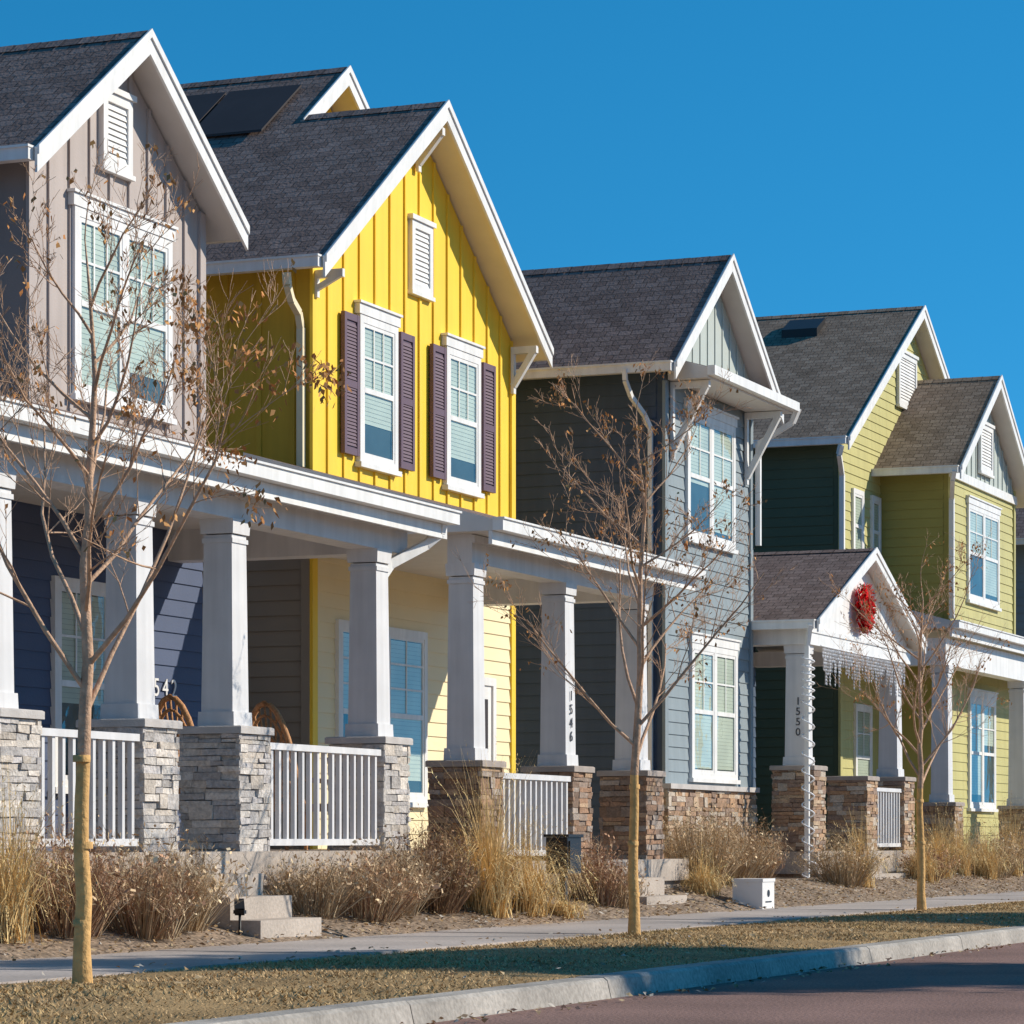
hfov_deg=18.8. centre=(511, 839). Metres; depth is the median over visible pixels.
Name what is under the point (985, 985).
road
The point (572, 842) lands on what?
utility box
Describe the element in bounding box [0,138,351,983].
bare tree
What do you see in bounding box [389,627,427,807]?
window
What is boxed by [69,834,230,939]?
shrub
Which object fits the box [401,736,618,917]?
ornamental grass
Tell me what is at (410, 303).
yellow house
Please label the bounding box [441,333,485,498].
window
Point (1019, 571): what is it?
slate house
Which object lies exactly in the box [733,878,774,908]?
delivery box
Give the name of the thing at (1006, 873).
shrub
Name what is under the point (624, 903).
shrub
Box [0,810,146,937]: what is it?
shrub
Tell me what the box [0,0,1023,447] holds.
sky
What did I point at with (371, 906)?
shrub
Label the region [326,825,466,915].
shrub
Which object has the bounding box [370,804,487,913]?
shrub
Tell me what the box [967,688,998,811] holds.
window
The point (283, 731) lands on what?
wicker chair
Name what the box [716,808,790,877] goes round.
shrub
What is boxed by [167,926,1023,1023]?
kerb
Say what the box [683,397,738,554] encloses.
window
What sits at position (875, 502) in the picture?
window
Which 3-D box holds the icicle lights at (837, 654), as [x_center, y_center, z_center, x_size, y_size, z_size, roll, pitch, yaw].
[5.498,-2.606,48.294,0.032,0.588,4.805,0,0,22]
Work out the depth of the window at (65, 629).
29.57 m
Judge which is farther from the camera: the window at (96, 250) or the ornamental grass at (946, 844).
the ornamental grass at (946, 844)
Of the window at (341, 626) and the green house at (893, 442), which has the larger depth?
the green house at (893, 442)
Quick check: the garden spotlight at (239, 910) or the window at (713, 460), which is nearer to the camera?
the garden spotlight at (239, 910)
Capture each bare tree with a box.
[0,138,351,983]
[452,346,798,934]
[815,527,1013,909]
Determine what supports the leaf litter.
on the ground
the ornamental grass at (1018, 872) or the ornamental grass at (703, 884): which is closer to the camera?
the ornamental grass at (703, 884)
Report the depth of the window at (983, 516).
59.06 m
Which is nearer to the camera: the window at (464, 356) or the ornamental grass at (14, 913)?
the ornamental grass at (14, 913)
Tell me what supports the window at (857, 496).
in the green house at (893, 442)
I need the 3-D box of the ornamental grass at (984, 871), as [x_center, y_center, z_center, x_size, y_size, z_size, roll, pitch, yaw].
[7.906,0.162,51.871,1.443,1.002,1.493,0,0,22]
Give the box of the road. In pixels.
[435,942,1023,1023]
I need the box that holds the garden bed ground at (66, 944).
[0,872,1023,959]
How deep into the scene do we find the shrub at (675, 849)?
38.61 m
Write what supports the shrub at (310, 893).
on the garden bed ground at (66, 944)
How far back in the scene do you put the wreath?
48.04 m
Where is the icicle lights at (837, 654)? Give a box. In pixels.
[820,645,904,697]
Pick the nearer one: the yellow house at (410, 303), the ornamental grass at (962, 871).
the yellow house at (410, 303)
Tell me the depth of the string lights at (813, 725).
45.33 m
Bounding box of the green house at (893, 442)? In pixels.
[753,305,1023,871]
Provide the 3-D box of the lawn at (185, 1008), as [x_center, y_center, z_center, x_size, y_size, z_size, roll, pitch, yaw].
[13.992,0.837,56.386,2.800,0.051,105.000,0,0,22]
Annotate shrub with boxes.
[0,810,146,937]
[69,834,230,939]
[111,821,258,931]
[258,836,405,918]
[303,841,450,921]
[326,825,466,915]
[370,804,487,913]
[414,821,528,906]
[558,828,652,905]
[592,856,657,908]
[662,798,756,886]
[663,801,794,884]
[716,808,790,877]
[785,826,897,886]
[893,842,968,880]
[944,818,1023,877]
[1007,821,1023,872]
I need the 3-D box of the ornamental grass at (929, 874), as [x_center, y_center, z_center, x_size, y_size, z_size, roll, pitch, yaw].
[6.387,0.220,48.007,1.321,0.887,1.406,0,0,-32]
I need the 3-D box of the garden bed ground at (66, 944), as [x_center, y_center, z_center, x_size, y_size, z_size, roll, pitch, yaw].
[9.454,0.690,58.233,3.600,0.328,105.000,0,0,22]
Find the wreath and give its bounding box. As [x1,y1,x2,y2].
[855,582,876,635]
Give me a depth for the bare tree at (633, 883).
27.28 m
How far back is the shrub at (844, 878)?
43.74 m
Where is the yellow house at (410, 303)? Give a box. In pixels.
[180,65,707,904]
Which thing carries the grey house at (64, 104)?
on the yard ground
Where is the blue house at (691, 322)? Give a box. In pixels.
[515,254,926,878]
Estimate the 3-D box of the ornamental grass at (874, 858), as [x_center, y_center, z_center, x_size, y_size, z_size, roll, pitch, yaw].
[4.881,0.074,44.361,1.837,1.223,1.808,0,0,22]
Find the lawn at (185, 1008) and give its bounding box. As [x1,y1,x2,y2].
[0,902,1023,1023]
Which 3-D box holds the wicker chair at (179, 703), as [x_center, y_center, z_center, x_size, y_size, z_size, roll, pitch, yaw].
[-2.916,-0.628,28.990,0.704,1.459,1.058,0,0,-35]
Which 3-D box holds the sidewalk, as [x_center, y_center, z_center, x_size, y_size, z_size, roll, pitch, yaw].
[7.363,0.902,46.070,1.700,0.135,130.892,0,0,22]
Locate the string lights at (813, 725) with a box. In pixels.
[801,656,818,877]
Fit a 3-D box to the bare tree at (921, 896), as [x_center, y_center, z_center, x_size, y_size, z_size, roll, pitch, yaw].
[4.842,-1.460,37.783,2.539,4.687,3.733,0,0,22]
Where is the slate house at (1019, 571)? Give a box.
[1016,508,1023,636]
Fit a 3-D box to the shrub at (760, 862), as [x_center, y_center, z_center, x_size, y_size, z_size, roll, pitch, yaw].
[2.633,-0.056,40.021,1.804,1.272,1.899,0,0,22]
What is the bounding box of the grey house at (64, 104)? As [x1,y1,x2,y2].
[0,28,461,938]
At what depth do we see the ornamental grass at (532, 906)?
31.35 m
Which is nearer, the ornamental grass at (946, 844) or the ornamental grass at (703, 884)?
the ornamental grass at (703, 884)
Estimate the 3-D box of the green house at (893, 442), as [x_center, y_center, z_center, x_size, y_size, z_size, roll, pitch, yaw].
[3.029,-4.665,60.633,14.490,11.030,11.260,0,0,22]
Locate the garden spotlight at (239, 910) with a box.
[233,898,245,935]
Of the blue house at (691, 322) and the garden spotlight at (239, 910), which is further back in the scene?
the blue house at (691, 322)
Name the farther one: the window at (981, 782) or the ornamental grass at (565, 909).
the window at (981, 782)
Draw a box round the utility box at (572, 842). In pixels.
[543,834,583,904]
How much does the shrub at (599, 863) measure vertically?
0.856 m
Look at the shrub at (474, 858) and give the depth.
30.96 m
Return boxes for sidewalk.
[0,891,1023,983]
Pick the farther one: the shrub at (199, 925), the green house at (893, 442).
the green house at (893, 442)
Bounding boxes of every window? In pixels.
[50,575,105,793]
[67,188,178,425]
[334,619,348,736]
[354,299,402,476]
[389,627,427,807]
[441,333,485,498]
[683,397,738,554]
[688,631,741,783]
[851,488,863,548]
[853,703,872,775]
[870,495,880,552]
[966,495,1001,611]
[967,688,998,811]
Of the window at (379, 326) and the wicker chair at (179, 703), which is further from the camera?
the window at (379, 326)
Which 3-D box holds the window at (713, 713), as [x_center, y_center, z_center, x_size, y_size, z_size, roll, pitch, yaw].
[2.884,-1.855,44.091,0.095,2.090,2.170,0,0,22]
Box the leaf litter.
[0,872,1023,1023]
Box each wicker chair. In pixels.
[158,694,193,800]
[251,701,327,849]
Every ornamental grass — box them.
[0,761,132,943]
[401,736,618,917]
[490,802,608,917]
[543,882,598,918]
[673,844,735,895]
[791,804,911,887]
[882,829,966,882]
[887,802,1001,878]
[916,799,1008,875]
[966,824,1023,879]
[967,793,1023,876]
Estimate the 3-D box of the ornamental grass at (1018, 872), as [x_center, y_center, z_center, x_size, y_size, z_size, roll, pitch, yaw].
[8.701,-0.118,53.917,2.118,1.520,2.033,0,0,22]
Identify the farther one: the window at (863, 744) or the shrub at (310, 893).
the window at (863, 744)
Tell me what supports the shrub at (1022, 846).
on the garden bed ground at (66, 944)

